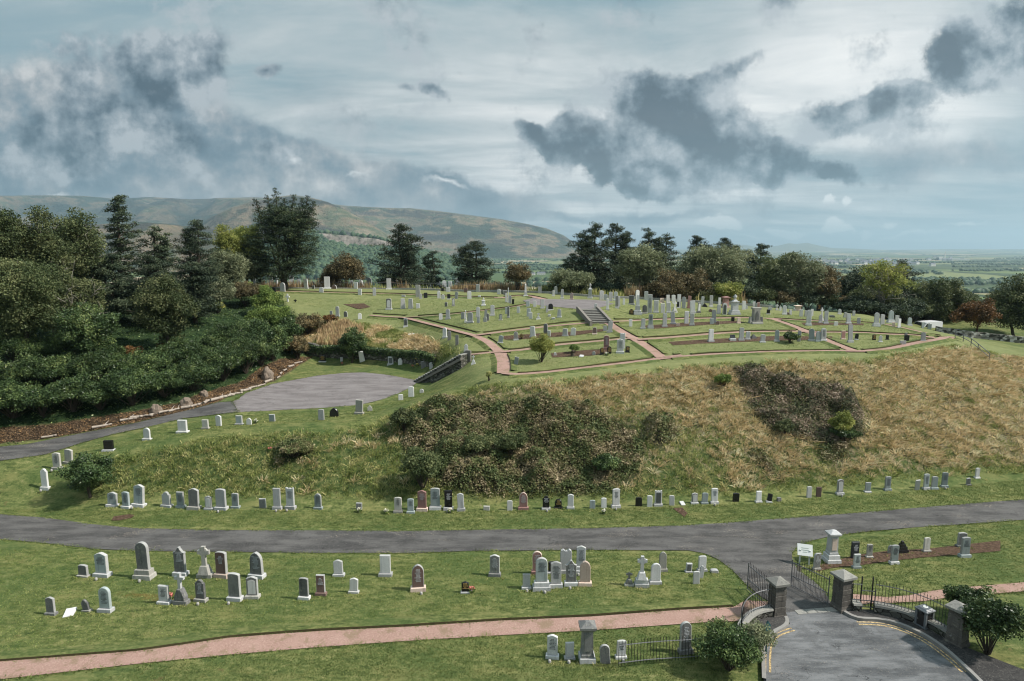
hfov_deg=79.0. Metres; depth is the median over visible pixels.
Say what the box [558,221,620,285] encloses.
pine tree
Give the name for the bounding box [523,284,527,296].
obelisk
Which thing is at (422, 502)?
headstone
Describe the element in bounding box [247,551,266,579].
headstone
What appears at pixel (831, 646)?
forecourt
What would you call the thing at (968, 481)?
headstone
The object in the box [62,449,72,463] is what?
headstone
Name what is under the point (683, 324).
bare earth
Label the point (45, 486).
headstone
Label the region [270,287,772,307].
boundary wall
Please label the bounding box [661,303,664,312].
headstone
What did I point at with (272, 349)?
laurel bush
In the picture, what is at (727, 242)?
pine tree
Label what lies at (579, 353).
bare earth
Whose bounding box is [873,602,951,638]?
dwarf wall
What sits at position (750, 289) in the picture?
understory bush
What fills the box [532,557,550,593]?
headstone
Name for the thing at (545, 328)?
headstone
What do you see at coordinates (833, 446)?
bramble thicket
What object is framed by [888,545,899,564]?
headstone
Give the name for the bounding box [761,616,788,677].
kerb
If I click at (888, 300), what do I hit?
understory bush
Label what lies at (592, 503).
headstone
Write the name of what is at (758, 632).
garden bush
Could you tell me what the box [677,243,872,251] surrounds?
hills
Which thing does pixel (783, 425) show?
garden bush
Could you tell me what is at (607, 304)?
headstone
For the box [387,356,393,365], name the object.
headstone
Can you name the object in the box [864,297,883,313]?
understory bush
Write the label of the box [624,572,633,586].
grave cross
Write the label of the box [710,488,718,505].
headstone
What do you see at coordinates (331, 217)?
hills
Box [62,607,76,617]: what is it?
fallen slab
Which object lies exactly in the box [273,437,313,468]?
bramble thicket
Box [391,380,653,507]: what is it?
bramble thicket
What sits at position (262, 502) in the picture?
headstone
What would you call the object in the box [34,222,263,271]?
hills
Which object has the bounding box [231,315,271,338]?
laurel bush
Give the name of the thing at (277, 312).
shrub
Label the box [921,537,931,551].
headstone
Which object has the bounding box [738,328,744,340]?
headstone
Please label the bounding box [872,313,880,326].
headstone
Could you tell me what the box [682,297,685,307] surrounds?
headstone
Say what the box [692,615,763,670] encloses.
garden bush
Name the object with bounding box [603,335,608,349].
headstone
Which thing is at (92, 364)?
laurel bush
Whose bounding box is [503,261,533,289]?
hawthorn bush
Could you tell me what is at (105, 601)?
headstone
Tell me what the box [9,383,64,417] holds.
laurel bush
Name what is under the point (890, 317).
headstone
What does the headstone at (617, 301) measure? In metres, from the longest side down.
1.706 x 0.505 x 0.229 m
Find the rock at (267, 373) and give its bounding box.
[261,366,273,380]
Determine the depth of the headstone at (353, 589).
30.11 m
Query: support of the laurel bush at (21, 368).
on the ground at (20, 482)
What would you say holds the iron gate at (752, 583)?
on the ground at (20, 482)
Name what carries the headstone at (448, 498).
on the ground at (20, 482)
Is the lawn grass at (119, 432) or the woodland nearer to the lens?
the lawn grass at (119, 432)
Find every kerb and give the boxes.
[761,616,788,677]
[843,611,982,680]
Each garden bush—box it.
[278,437,313,457]
[388,407,422,431]
[398,446,441,488]
[463,432,495,452]
[485,371,491,380]
[494,431,529,453]
[528,333,554,361]
[569,344,579,351]
[590,453,621,472]
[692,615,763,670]
[713,373,731,386]
[739,618,778,659]
[774,419,794,433]
[783,331,800,342]
[827,410,855,438]
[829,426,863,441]
[942,584,996,601]
[957,594,1023,654]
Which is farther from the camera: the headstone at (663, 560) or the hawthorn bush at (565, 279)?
the hawthorn bush at (565, 279)
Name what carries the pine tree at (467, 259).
on the ground at (20, 482)
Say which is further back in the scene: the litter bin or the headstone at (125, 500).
the headstone at (125, 500)
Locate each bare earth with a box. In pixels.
[112,514,133,519]
[344,303,369,308]
[503,329,602,339]
[551,349,611,356]
[645,320,742,328]
[669,336,831,344]
[673,507,686,516]
[802,322,863,324]
[818,540,999,570]
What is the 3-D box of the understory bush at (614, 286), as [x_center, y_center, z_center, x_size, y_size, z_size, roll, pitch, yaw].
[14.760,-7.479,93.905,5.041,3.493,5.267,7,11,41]
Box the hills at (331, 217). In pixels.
[202,195,392,238]
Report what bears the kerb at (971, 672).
on the ground at (20, 482)
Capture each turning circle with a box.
[233,372,414,411]
[523,298,613,308]
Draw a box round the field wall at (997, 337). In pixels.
[935,326,1023,342]
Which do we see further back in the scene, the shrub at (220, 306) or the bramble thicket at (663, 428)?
the shrub at (220, 306)
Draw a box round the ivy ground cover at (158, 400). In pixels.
[0,296,313,443]
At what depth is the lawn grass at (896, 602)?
30.09 m
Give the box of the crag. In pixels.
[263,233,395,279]
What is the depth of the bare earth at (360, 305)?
84.78 m
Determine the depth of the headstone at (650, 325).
64.25 m
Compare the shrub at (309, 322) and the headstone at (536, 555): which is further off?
the shrub at (309, 322)
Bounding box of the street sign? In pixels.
[764,621,770,653]
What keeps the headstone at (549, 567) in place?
on the ground at (20, 482)
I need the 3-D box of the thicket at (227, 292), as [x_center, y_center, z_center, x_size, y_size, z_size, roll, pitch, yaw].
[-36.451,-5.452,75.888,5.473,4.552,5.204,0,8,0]
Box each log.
[92,420,111,428]
[120,414,136,421]
[181,405,192,408]
[210,394,227,401]
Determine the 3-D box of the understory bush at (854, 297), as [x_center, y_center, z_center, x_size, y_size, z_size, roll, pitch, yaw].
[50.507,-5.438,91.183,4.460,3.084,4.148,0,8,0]
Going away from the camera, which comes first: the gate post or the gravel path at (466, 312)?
the gate post
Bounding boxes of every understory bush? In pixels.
[572,284,603,292]
[595,279,629,291]
[683,288,715,298]
[708,277,736,295]
[730,279,762,303]
[749,285,778,304]
[770,290,800,307]
[792,291,824,309]
[818,293,839,311]
[824,299,853,312]
[842,298,887,314]
[843,293,866,312]
[846,284,880,312]
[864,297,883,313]
[869,302,919,318]
[875,289,905,299]
[884,301,922,322]
[885,295,909,316]
[896,297,926,320]
[912,303,934,321]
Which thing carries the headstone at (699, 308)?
on the ground at (20, 482)
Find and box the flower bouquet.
[469,586,475,592]
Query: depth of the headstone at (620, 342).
56.27 m
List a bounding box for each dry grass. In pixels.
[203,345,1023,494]
[296,318,439,359]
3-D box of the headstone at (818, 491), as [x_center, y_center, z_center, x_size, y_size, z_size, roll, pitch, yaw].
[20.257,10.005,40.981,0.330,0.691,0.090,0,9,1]
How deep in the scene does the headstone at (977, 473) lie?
43.81 m
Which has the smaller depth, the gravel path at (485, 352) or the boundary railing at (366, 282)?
the gravel path at (485, 352)
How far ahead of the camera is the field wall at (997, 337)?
82.78 m
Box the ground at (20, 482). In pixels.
[0,288,1023,680]
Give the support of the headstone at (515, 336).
on the ground at (20, 482)
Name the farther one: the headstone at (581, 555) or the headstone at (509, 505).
the headstone at (509, 505)
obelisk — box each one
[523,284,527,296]
[634,294,641,314]
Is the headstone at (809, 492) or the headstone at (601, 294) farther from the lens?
the headstone at (601, 294)
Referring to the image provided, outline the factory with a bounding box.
[936,252,969,259]
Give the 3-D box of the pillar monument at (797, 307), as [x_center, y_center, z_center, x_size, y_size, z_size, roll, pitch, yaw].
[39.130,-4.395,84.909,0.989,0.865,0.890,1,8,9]
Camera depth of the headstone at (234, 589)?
29.39 m
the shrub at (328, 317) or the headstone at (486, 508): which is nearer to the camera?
the headstone at (486, 508)
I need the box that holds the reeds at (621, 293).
[352,284,741,302]
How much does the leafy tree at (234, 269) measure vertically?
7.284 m
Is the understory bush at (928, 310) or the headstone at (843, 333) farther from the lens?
the understory bush at (928, 310)
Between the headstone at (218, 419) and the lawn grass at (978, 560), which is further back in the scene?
the headstone at (218, 419)
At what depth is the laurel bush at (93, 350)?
55.69 m
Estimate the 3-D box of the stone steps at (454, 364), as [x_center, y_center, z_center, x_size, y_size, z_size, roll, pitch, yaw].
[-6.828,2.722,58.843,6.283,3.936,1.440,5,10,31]
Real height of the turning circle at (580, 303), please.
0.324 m
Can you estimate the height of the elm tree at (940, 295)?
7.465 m
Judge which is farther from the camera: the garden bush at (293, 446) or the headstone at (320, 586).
the garden bush at (293, 446)
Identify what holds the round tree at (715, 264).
on the ground at (20, 482)
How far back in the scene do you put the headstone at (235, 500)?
39.23 m
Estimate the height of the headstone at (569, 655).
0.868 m
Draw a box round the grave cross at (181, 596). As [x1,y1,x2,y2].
[172,572,190,605]
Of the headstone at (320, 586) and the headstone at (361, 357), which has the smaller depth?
the headstone at (320, 586)
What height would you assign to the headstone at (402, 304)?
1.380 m
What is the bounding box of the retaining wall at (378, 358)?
[301,342,435,366]
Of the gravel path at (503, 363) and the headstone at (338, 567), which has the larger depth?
the gravel path at (503, 363)
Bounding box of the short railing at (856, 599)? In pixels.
[852,580,862,601]
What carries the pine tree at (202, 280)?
on the ground at (20, 482)
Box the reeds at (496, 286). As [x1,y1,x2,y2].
[260,278,746,302]
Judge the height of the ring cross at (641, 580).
1.725 m
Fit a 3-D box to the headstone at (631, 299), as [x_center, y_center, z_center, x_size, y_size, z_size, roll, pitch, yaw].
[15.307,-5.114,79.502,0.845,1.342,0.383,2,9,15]
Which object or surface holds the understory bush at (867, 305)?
on the ground at (20, 482)
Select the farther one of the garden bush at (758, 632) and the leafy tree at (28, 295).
the leafy tree at (28, 295)
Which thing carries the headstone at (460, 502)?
on the ground at (20, 482)
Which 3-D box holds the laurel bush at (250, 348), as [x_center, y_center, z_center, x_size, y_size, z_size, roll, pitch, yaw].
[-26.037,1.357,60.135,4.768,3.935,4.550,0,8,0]
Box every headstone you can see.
[39,469,50,491]
[44,596,57,615]
[50,452,63,471]
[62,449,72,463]
[76,564,90,577]
[81,599,92,612]
[92,552,112,580]
[97,586,114,612]
[101,440,115,451]
[105,492,119,506]
[120,491,131,508]
[131,484,146,508]
[132,541,156,582]
[142,428,152,440]
[156,584,171,604]
[160,491,172,507]
[172,546,189,576]
[175,491,185,508]
[176,420,189,433]
[186,488,201,509]
[193,579,208,605]
[201,419,210,428]
[204,496,213,509]
[213,551,229,578]
[214,488,228,512]
[215,415,221,425]
[226,572,243,604]
[230,493,240,508]
[234,415,243,424]
[244,576,260,599]
[246,418,251,424]
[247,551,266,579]
[259,498,265,507]
[269,414,274,421]
[272,488,282,511]
[280,283,285,291]
[285,487,296,511]
[298,577,310,600]
[303,279,307,288]
[313,493,322,509]
[315,574,326,595]
[318,355,325,361]
[318,409,324,419]
[323,277,330,288]
[330,408,338,416]
[332,559,344,576]
[335,306,339,316]
[348,578,359,593]
[354,399,363,414]
[356,502,361,509]
[358,351,364,361]
[378,554,392,576]
[385,298,391,309]
[386,278,391,288]
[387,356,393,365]
[393,497,402,512]
[400,299,405,308]
[403,318,407,327]
[406,498,414,513]
[408,298,412,308]
[408,386,413,396]
[410,564,425,594]
[415,285,419,296]
[416,490,427,511]
[421,361,425,368]
[429,488,440,509]
[442,328,446,338]
[443,490,453,512]
[445,309,450,319]
[447,331,450,339]
[455,335,458,344]
[457,493,464,511]
[461,581,469,593]
[466,312,473,323]
[467,291,470,298]
[476,307,479,316]
[483,506,489,510]
[488,554,500,576]
[490,305,494,315]
[497,335,502,343]
[507,306,509,317]
[507,500,511,510]
[513,332,518,340]
[514,357,518,364]
[518,492,528,509]
[522,573,531,591]
[529,326,535,337]
[531,551,541,574]
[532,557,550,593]
[540,299,544,308]
[542,496,550,511]
[544,324,547,332]
[545,634,558,662]
[548,303,553,310]
[548,561,553,573]
[549,561,562,588]
[554,499,562,508]
[557,309,561,317]
[560,549,571,573]
[562,328,567,335]
[564,560,577,589]
[564,642,574,663]
[567,494,573,508]
[570,328,575,335]
[576,545,585,575]
[578,560,591,586]
[590,500,594,508]
[599,290,603,299]
[599,644,609,663]
[601,498,605,507]
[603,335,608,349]
[606,299,608,310]
[607,321,612,332]
[609,292,612,300]
[611,488,620,509]
[614,640,626,661]
[615,295,618,308]
[616,339,623,353]
[620,333,624,348]
[625,346,629,352]
[628,295,634,304]
[635,497,641,505]
[640,318,645,328]
[642,305,647,313]
[644,291,647,299]
[647,294,652,312]
[647,314,653,328]
[647,495,651,506]
[648,563,661,584]
[653,300,658,312]
[653,490,662,506]
[659,552,667,571]
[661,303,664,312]
[662,313,667,326]
[666,295,669,302]
[666,303,670,312]
[669,495,673,505]
[670,312,675,323]
[677,294,680,307]
[677,621,693,655]
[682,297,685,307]
[684,311,688,323]
[684,563,692,572]
[686,296,690,308]
[689,301,695,313]
[689,313,694,325]
[690,493,698,503]
[693,571,699,583]
[696,302,700,312]
[696,555,707,571]
[699,565,704,577]
[700,493,708,503]
[707,329,714,341]
[709,295,712,306]
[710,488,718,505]
[712,309,715,322]
[716,304,720,313]
[722,303,726,314]
[732,493,739,501]
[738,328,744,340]
[742,301,745,309]
[745,331,750,339]
[754,491,762,502]
[759,334,765,342]
[766,493,772,502]
[774,330,779,341]
[782,305,786,314]
[805,310,811,325]
[806,486,811,497]
[808,328,814,340]
[812,553,820,570]
[815,331,820,341]
[816,487,821,496]
[821,328,826,340]
[823,311,828,323]
[835,479,844,496]
[840,331,845,339]
[845,314,851,323]
[847,324,853,342]
[850,541,859,557]
[851,554,861,568]
[863,482,871,492]
[865,544,873,557]
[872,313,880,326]
[880,314,884,324]
[883,476,891,490]
[886,310,895,322]
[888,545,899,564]
[897,318,901,327]
[904,335,909,340]
[906,318,912,325]
[914,479,920,489]
[920,333,925,340]
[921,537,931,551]
[922,474,929,489]
[930,476,938,489]
[940,472,948,488]
[954,532,966,546]
[957,537,971,557]
[965,478,971,485]
[973,468,980,478]
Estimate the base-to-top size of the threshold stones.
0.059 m
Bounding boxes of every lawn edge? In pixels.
[0,598,732,660]
[237,387,414,415]
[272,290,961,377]
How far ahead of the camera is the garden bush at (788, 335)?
58.63 m
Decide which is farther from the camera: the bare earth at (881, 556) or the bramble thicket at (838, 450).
the bramble thicket at (838, 450)
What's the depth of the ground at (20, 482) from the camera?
40.12 m
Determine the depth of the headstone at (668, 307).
74.83 m
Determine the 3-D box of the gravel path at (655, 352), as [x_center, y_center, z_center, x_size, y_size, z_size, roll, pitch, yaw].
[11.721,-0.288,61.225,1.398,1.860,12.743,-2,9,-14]
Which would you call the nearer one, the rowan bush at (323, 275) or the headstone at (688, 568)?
the headstone at (688, 568)
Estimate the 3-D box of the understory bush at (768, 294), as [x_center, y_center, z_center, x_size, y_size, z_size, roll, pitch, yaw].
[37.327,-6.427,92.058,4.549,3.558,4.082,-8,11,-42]
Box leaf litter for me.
[0,356,312,442]
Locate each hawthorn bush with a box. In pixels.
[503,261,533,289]
[540,282,564,290]
[547,268,595,291]
[828,295,849,306]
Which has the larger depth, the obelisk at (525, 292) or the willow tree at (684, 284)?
the willow tree at (684, 284)
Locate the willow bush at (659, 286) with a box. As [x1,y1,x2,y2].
[642,279,676,297]
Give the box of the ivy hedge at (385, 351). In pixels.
[304,344,434,363]
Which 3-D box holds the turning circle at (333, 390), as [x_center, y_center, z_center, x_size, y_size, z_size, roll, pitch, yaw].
[-16.355,4.462,57.435,14.462,0.331,15.555,0,8,0]
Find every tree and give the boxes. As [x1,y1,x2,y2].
[0,206,54,271]
[0,257,65,357]
[17,261,108,335]
[18,205,77,336]
[22,207,109,281]
[49,301,121,357]
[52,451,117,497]
[81,253,140,322]
[100,194,143,292]
[109,253,179,328]
[126,272,201,343]
[131,225,186,286]
[165,219,224,287]
[172,260,224,322]
[207,248,252,283]
[210,223,241,259]
[228,224,269,281]
[238,187,324,289]
[244,255,268,284]
[336,326,368,362]
[350,223,436,287]
[417,250,445,288]
[447,240,500,286]
[555,253,583,272]
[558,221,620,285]
[579,223,637,288]
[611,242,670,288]
[626,227,667,287]
[651,232,682,282]
[655,268,715,299]
[659,243,756,284]
[676,235,711,268]
[713,237,744,295]
[732,243,772,302]
[754,252,808,307]
[769,250,838,308]
[811,262,846,311]
[837,264,871,297]
[855,280,920,300]
[858,257,919,315]
[895,259,928,317]
[904,276,982,320]
[947,297,1002,331]
[953,287,980,309]
[981,273,1023,335]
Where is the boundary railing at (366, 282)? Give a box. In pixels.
[296,281,530,290]
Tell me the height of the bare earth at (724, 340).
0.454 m
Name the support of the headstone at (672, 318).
on the ground at (20, 482)
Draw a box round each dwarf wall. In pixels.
[738,606,773,625]
[852,600,862,610]
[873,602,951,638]
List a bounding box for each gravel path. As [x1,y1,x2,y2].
[0,600,765,678]
[289,291,500,297]
[369,315,510,372]
[405,304,525,317]
[471,351,498,354]
[476,317,944,336]
[500,338,630,351]
[501,295,545,298]
[501,336,954,374]
[604,323,664,357]
[637,331,934,339]
[663,354,682,357]
[770,318,855,351]
[853,582,1023,603]
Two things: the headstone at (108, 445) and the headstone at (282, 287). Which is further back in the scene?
the headstone at (282, 287)
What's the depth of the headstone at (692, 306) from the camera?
75.01 m
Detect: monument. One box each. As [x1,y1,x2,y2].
[578,620,596,663]
[587,283,592,298]
[721,296,730,307]
[728,294,740,314]
[748,307,762,323]
[793,305,800,310]
[821,529,841,563]
[898,540,908,553]
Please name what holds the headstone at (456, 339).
on the ground at (20, 482)
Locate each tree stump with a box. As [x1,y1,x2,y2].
[149,404,162,414]
[180,397,192,405]
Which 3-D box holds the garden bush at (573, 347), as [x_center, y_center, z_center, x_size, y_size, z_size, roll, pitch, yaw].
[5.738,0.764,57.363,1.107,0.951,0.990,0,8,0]
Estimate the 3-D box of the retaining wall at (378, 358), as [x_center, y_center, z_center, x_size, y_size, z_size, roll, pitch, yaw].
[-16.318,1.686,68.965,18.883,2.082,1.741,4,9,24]
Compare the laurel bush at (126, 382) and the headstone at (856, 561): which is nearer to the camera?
the headstone at (856, 561)
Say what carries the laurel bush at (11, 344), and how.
on the ground at (20, 482)
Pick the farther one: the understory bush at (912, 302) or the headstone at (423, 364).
the understory bush at (912, 302)
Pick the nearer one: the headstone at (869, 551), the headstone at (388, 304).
the headstone at (869, 551)
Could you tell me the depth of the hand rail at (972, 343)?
60.48 m
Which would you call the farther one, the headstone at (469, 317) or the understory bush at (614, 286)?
the understory bush at (614, 286)
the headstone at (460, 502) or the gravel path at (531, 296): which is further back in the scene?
the gravel path at (531, 296)
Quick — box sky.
[0,0,1023,249]
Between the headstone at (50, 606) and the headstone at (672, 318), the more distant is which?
the headstone at (672, 318)
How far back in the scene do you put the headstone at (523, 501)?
39.14 m
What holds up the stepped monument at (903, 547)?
on the bare earth at (881, 556)
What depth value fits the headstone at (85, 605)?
28.76 m
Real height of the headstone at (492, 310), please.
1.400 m
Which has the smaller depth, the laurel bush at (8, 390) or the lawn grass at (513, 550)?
the lawn grass at (513, 550)
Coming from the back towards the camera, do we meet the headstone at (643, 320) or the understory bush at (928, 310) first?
the understory bush at (928, 310)
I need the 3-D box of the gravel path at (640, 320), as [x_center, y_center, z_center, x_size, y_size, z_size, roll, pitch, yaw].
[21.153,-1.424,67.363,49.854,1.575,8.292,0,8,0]
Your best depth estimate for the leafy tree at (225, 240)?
88.13 m
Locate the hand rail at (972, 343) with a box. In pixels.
[955,331,989,358]
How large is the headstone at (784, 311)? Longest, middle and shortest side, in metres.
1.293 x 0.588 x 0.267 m
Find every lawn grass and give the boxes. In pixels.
[0,401,239,461]
[0,478,1023,529]
[0,498,1022,595]
[0,548,744,650]
[74,387,448,453]
[93,624,729,680]
[231,372,414,411]
[802,520,1023,592]
[851,580,1023,606]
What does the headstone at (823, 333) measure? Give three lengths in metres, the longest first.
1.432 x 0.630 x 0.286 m
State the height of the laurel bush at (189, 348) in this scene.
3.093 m
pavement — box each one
[753,616,784,647]
[847,609,1023,680]
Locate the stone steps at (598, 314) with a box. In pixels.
[576,306,612,325]
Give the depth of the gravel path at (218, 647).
26.76 m
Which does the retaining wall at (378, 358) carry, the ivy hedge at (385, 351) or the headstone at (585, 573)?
the ivy hedge at (385, 351)
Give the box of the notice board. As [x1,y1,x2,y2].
[797,543,812,564]
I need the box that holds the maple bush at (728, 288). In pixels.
[712,281,743,300]
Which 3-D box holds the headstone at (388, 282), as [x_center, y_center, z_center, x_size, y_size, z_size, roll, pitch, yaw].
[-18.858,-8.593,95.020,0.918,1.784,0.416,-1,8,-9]
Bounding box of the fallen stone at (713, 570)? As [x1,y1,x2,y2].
[710,568,718,572]
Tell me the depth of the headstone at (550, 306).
71.82 m
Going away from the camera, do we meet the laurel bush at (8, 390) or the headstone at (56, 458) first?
the headstone at (56, 458)
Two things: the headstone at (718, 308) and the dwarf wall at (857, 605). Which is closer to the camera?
the dwarf wall at (857, 605)
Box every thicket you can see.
[196,278,236,312]
[229,281,259,305]
[263,428,325,471]
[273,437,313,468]
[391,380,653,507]
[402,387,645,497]
[632,402,691,460]
[644,409,678,445]
[727,363,864,449]
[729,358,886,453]
[739,432,790,483]
[749,447,775,477]
[809,434,871,470]
[814,441,849,460]
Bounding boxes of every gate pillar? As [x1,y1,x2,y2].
[766,576,790,617]
[829,569,857,613]
[943,600,969,648]
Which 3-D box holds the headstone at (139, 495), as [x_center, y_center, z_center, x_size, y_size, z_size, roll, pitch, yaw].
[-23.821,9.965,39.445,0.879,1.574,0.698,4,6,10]
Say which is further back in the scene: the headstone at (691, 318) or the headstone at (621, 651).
the headstone at (691, 318)
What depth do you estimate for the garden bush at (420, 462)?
40.00 m
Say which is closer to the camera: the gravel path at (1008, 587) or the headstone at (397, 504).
the gravel path at (1008, 587)
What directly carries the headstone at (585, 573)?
on the ground at (20, 482)
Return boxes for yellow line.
[769,630,794,671]
[856,621,966,671]
[859,624,962,671]
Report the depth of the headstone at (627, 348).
56.64 m
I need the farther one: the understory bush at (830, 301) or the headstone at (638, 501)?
the understory bush at (830, 301)
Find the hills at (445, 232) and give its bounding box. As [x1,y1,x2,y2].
[0,195,578,257]
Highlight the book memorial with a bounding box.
[729,335,735,340]
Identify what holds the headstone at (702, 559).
on the ground at (20, 482)
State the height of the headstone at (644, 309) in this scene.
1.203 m
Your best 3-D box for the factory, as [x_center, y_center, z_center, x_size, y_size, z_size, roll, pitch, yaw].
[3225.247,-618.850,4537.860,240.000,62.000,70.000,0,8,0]
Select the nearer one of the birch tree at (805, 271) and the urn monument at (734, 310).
the urn monument at (734, 310)
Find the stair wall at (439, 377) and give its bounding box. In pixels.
[431,373,441,382]
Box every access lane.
[0,401,237,460]
[0,499,1023,611]
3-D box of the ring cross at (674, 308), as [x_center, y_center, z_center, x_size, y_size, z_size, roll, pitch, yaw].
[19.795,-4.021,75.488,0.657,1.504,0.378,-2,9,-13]
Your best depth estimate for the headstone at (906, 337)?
59.67 m
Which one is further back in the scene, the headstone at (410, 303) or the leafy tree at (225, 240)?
the leafy tree at (225, 240)
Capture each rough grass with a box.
[91,344,1023,502]
[303,319,459,364]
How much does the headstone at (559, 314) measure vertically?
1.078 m
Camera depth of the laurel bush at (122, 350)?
56.97 m
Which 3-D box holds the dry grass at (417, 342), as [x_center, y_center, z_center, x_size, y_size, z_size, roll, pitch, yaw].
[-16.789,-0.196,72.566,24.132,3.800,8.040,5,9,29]
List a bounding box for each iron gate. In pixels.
[747,562,767,604]
[791,559,829,603]
[861,587,876,607]
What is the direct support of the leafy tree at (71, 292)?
on the ground at (20, 482)
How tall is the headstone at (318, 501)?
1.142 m
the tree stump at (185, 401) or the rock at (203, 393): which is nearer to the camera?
the tree stump at (185, 401)
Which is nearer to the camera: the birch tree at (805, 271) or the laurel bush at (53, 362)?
the laurel bush at (53, 362)
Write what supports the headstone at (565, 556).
on the ground at (20, 482)
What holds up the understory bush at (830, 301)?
on the ground at (20, 482)
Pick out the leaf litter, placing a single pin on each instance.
(220, 392)
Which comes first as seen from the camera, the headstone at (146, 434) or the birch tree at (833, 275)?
the headstone at (146, 434)
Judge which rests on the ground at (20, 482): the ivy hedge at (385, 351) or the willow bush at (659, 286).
the willow bush at (659, 286)
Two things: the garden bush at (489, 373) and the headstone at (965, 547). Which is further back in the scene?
the garden bush at (489, 373)
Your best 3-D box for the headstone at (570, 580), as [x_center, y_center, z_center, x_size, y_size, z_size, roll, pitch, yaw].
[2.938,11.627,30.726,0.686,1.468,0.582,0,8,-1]
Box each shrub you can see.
[123,345,142,355]
[207,298,225,313]
[244,304,272,320]
[249,285,283,307]
[255,324,293,361]
[259,303,292,325]
[268,314,306,335]
[283,334,308,358]
[295,312,324,333]
[322,314,338,321]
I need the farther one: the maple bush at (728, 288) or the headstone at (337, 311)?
the maple bush at (728, 288)
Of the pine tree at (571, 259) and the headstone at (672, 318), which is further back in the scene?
the pine tree at (571, 259)
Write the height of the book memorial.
0.577 m
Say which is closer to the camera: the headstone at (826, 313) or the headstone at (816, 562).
the headstone at (816, 562)
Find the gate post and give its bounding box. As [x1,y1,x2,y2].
[870,576,873,608]
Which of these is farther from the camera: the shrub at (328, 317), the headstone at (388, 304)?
the headstone at (388, 304)
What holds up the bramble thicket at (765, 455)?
on the ground at (20, 482)
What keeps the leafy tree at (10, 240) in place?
on the ground at (20, 482)
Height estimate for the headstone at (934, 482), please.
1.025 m
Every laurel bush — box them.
[0,329,44,361]
[0,352,61,388]
[0,371,20,384]
[0,377,40,418]
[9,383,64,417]
[14,333,73,359]
[28,352,76,383]
[34,371,100,411]
[53,349,95,358]
[57,346,127,383]
[76,380,120,409]
[95,345,127,355]
[96,366,162,405]
[99,353,143,375]
[125,347,182,373]
[149,366,193,397]
[154,336,208,363]
[166,354,223,390]
[187,336,223,354]
[193,342,246,380]
[203,320,260,343]
[221,334,269,373]
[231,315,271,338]
[255,335,282,365]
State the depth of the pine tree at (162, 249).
73.02 m
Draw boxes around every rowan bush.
[317,266,342,286]
[324,251,366,284]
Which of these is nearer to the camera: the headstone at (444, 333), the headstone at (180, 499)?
the headstone at (180, 499)
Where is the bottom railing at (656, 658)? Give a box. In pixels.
[618,623,739,665]
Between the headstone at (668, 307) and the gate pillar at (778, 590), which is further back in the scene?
the headstone at (668, 307)
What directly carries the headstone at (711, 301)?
on the ground at (20, 482)
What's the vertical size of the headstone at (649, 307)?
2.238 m
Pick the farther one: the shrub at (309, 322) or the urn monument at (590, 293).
the urn monument at (590, 293)
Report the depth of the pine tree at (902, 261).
96.34 m
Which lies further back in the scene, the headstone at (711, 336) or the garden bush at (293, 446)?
the headstone at (711, 336)
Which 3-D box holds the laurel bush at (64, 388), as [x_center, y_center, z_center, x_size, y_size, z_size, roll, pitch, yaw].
[-34.976,4.177,49.390,4.578,3.377,4.509,0,8,0]
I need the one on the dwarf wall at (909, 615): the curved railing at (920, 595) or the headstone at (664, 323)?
the curved railing at (920, 595)
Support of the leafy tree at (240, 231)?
on the ground at (20, 482)
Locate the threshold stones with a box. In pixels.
[794,607,836,614]
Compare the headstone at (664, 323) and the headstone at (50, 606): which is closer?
the headstone at (50, 606)
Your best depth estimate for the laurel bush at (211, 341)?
60.46 m
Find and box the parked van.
[914,320,942,327]
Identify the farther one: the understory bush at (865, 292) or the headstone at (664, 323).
the understory bush at (865, 292)
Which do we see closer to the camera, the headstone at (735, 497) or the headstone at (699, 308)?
the headstone at (735, 497)
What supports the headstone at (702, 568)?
on the ground at (20, 482)
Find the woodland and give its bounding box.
[238,229,1023,310]
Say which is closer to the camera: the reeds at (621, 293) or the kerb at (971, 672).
the kerb at (971, 672)
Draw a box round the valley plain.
[94,249,1023,304]
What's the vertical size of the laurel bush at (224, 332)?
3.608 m
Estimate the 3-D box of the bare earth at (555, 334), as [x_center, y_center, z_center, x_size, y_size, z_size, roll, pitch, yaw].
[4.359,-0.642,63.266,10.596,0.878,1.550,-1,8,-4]
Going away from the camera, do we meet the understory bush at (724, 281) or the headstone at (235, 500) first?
the headstone at (235, 500)
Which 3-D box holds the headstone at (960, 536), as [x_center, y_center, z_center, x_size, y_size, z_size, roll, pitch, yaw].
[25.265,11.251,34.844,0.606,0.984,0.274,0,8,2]
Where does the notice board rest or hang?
on the ground at (20, 482)
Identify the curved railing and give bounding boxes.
[741,585,772,626]
[874,580,947,626]
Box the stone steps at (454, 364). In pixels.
[413,350,470,382]
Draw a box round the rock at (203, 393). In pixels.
[200,390,207,396]
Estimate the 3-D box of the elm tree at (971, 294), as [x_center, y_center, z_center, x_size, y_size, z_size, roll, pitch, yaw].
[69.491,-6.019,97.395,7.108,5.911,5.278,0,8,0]
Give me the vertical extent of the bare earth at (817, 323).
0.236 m
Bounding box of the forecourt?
[764,610,975,680]
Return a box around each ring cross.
[196,546,213,578]
[634,556,648,587]
[672,301,677,312]
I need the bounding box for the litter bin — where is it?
[914,604,935,629]

